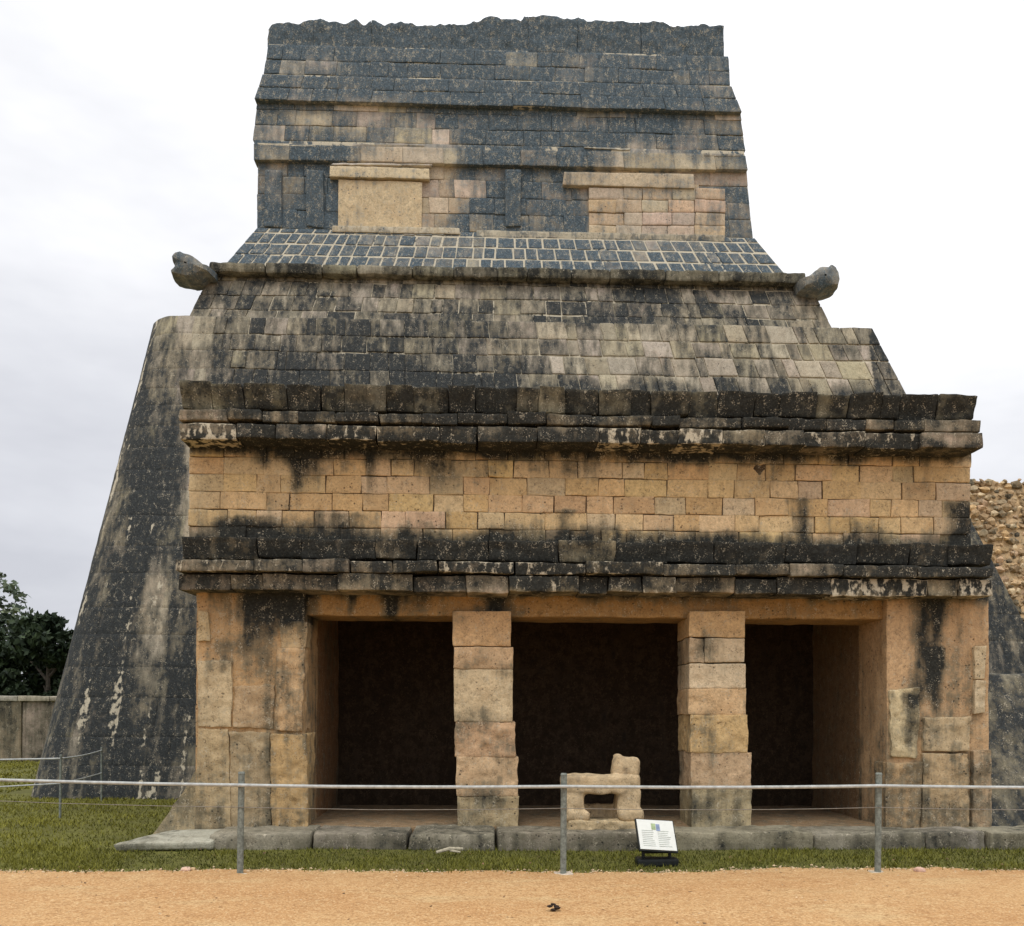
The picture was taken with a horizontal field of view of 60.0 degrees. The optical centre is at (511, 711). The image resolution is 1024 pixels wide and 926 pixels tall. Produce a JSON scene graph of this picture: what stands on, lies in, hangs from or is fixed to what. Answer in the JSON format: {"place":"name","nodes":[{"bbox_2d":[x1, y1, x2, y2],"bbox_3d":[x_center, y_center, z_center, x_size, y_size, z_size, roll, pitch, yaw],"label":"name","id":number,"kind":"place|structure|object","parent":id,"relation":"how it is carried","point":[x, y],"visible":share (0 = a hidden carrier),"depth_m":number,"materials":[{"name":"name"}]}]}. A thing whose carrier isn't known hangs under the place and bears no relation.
{"place":"outdoors","nodes":[
{"label":"outdoors","id":0,"kind":"place"},
{"bbox_2d":[0,867,1023,925],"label":"dirt path","id":1,"kind":"structure","parent":0,"point":[766,897],"depth_m":7.53,"materials":[{"name":"beige soil"}]},
{"bbox_2d":[180,866,190,870],"bbox_3d":[-3.246,1.567,8.819,0.104,0.055,0.089,0,0,-2],"label":"loose stone","id":2,"kind":"object","parent":1,"relation":"on","point":[188,868],"visible":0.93,"depth_m":8.79,"materials":[{"name":"beige stone"}]},
{"bbox_2d":[237,771,246,873],"bbox_3d":[-2.655,1.137,8.667,0.186,1.103,0.155,0,0,-2],"label":"barrier post","id":3,"kind":"object","parent":1,"relation":"on","point":[240,830],"visible":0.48,"depth_m":8.64,"materials":[{"name":"metal"}]},
{"bbox_2d":[0,778,1023,788],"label":"barrier cable","id":4,"kind":"object","parent":3,"relation":"attached to","point":[507,786],"visible":1,"depth_m":8.72,"materials":[{"name":"grey metal"}]},
{"bbox_2d":[5,801,1023,809],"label":"barrier wire","id":5,"kind":"object","parent":3,"relation":"attached to","point":[530,808],"visible":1,"depth_m":8.75,"materials":[{"name":"grey metal"}]},
{"bbox_2d":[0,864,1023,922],"bbox_3d":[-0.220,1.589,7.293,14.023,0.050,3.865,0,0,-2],"label":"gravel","id":6,"kind":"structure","parent":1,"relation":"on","point":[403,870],"depth_m":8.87,"materials":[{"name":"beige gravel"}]},
{"bbox_2d":[547,903,560,910],"bbox_3d":[0.331,1.553,7.048,0.112,0.057,0.074,0,0,-2],"label":"dry leaf","id":7,"kind":"object","parent":1,"relation":"on","point":[556,907],"visible":1,"depth_m":7.03,"materials":[{"name":"brown plant"}]},
{"bbox_2d":[554,773,572,874],"bbox_3d":[0.510,1.157,8.755,0.185,1.103,0.165,0,0,-2],"label":"barrier post","id":8,"kind":"object","parent":1,"relation":"on","point":[563,836],"visible":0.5,"depth_m":8.73,"materials":[{"name":"metal"}]},
{"bbox_2d":[868,772,882,872],"bbox_3d":[3.645,1.158,8.852,0.180,1.103,0.164,0,0,-2],"label":"barrier post","id":9,"kind":"object","parent":1,"relation":"on","point":[878,817],"visible":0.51,"depth_m":8.82,"materials":[{"name":"metal"}]},
{"bbox_2d":[913,867,925,871],"bbox_3d":[4.095,1.589,8.901,0.125,0.073,0.099,0,0,-2],"label":"loose stone","id":10,"kind":"object","parent":1,"relation":"on","point":[919,869],"visible":0.84,"depth_m":8.87,"materials":[{"name":"beige stone"}]},
{"bbox_2d":[0,760,1023,873],"bbox_3d":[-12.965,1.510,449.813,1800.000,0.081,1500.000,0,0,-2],"label":"ground","id":11,"kind":"structure","parent":0,"point":[26,792],"depth_m":9.95,"materials":[{"name":"green plant"}]},
{"bbox_2d":[0,572,33,672],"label":"tree","id":12,"kind":"object","parent":11,"relation":"on","point":[10,589],"visible":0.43,"depth_m":51.02,"materials":[{"name":"green plant"}]},
{"bbox_2d":[0,696,56,760],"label":"stone wall","id":13,"kind":"structure","parent":11,"relation":"on","point":[24,723],"depth_m":26.59,"materials":[{"name":"grey stone"}]},
{"bbox_2d":[0,612,61,695],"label":"tree","id":14,"kind":"object","parent":11,"relation":"on","point":[29,669],"visible":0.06,"depth_m":34.88,"materials":[{"name":"green plant"}]},
{"bbox_2d":[0,610,73,695],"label":"tree","id":15,"kind":"object","parent":11,"relation":"on","point":[35,638],"visible":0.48,"depth_m":31.93,"materials":[{"name":"green plant"}]},
{"bbox_2d":[59,754,61,817],"bbox_3d":[-6.528,1.126,12.818,0.046,1.018,0.039,0,0,-2],"label":"barrier post","id":16,"kind":"object","parent":11,"relation":"on","point":[60,784],"visible":0.81,"depth_m":12.80,"materials":[{"name":"metal"}]},
{"bbox_2d":[0,750,101,759],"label":"barrier rope","id":17,"kind":"object","parent":16,"relation":"attached to","point":[51,758],"visible":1,"depth_m":12.78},
{"bbox_2d":[100,747,102,801],"bbox_3d":[-6.904,1.100,14.908,0.036,1.018,0.035,0,0,-2],"label":"barrier post","id":18,"kind":"object","parent":11,"relation":"on","point":[101,796],"visible":0.83,"depth_m":14.90,"materials":[{"name":"metal"}]},
{"bbox_2d":[0,773,101,786],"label":"barrier rope","id":19,"kind":"object","parent":18,"relation":"attached to","point":[46,783],"visible":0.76,"depth_m":12.78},
{"bbox_2d":[114,829,220,851],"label":"stone slab","id":20,"kind":"structure","parent":11,"relation":"on","point":[191,839],"depth_m":10.08,"materials":[{"name":"grey stone"}]},
{"bbox_2d":[436,847,462,853],"bbox_3d":[-0.676,1.534,9.831,0.330,0.064,0.126,0,0,-28],"label":"broken stick","id":21,"kind":"object","parent":11,"relation":"on","point":[451,849],"visible":1,"depth_m":9.84,"materials":[{"name":"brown wood"}]},
{"bbox_2d":[31,15,1023,850],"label":"stone temple","id":22,"kind":"structure","parent":11,"relation":"on","point":[523,401],"depth_m":13.34,"materials":[{"name":"stone"}]},
{"bbox_2d":[560,754,643,829],"bbox_3d":[1.120,0.997,10.870,1.043,0.962,0.546,0,0,-2],"label":"carved throne","id":23,"kind":"object","parent":22,"relation":"on","point":[625,770],"visible":0.77,"depth_m":10.66,"materials":[{"name":"stone"}]},
{"bbox_2d":[634,818,678,866],"bbox_3d":[1.519,1.392,9.298,0.449,0.531,0.238,0,0,-2],"label":"information board","id":24,"kind":"object","parent":11,"relation":"on","point":[656,836],"visible":0.9,"depth_m":9.25,"materials":[{"name":"white plastic"}]},
{"bbox_2d":[968,478,1023,621],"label":"rubble wall","id":25,"kind":"structure","parent":11,"relation":"on","point":[997,513],"depth_m":21.55,"materials":[{"name":"stone"}]},
{"bbox_2d":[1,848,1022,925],"bbox_3d":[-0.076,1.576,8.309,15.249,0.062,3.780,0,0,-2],"label":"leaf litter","id":26,"kind":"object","parent":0,"point":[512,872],"visible":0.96,"depth_m":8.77,"materials":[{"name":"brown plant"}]},
{"bbox_2d":[0,0,1023,673],"label":"sky","id":27,"kind":"structure","parent":0,"point":[884,139],"materials":[{"name":"white"}]}
]}

